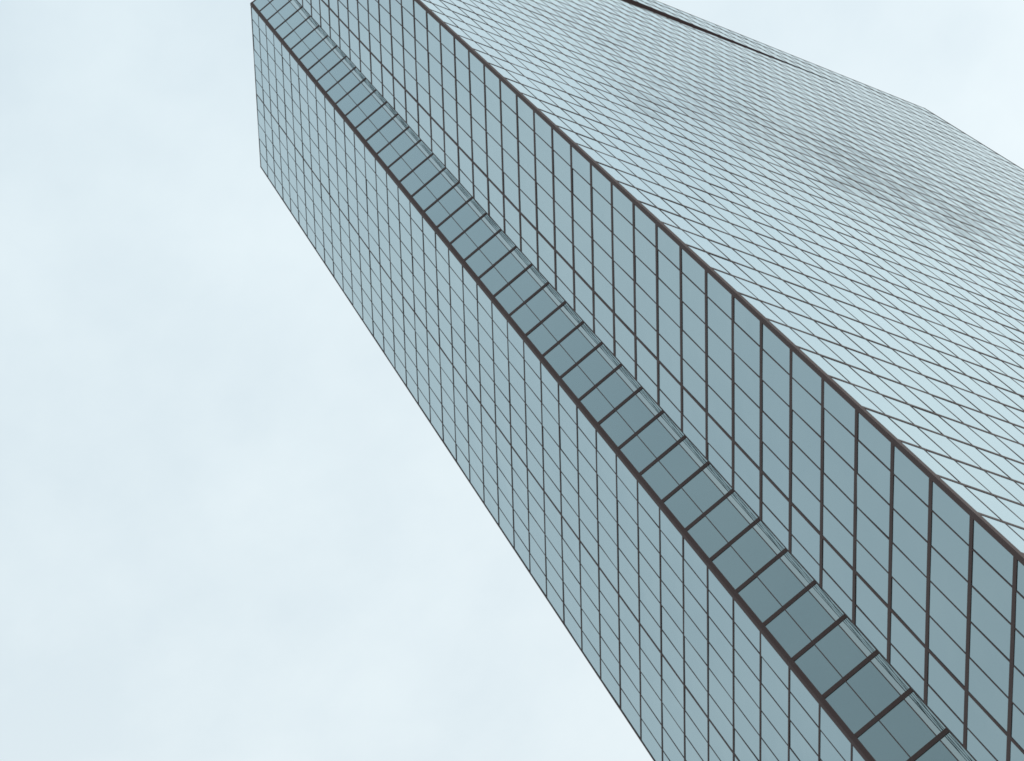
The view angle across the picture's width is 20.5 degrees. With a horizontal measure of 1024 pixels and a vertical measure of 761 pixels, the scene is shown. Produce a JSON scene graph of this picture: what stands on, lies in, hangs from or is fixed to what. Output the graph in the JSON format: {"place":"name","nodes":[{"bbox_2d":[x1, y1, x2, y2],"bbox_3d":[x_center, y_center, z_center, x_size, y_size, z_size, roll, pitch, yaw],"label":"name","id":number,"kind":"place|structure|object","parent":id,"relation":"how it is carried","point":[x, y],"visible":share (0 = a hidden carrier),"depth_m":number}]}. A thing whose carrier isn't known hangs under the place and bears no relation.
{"place":"outdoors","nodes":[
{"label":"outdoors","id":0,"kind":"place"},
{"bbox_2d":[0,0,1023,760],"label":"sky","id":1,"kind":"structure","parent":0,"point":[231,529]},
{"bbox_2d":[251,0,1023,760],"bbox_3d":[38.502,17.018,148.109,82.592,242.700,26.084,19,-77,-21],"label":"tower glazing","id":2,"kind":"structure","parent":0,"point":[901,722],"depth_m":146.94},
{"bbox_2d":[623,0,834,81],"bbox_3d":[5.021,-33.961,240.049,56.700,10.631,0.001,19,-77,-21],"label":"tower louvre band","id":3,"kind":"object","parent":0,"point":[636,3],"visible":1,"depth_m":246.16},
{"label":"ground","id":4,"kind":"structure","parent":0,"visible":0},
{"bbox_2d":[250,0,1023,760],"bbox_3d":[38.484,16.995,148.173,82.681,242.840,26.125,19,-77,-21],"label":"window frames","id":5,"kind":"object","parent":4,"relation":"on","point":[900,446],"visible":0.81,"depth_m":146.30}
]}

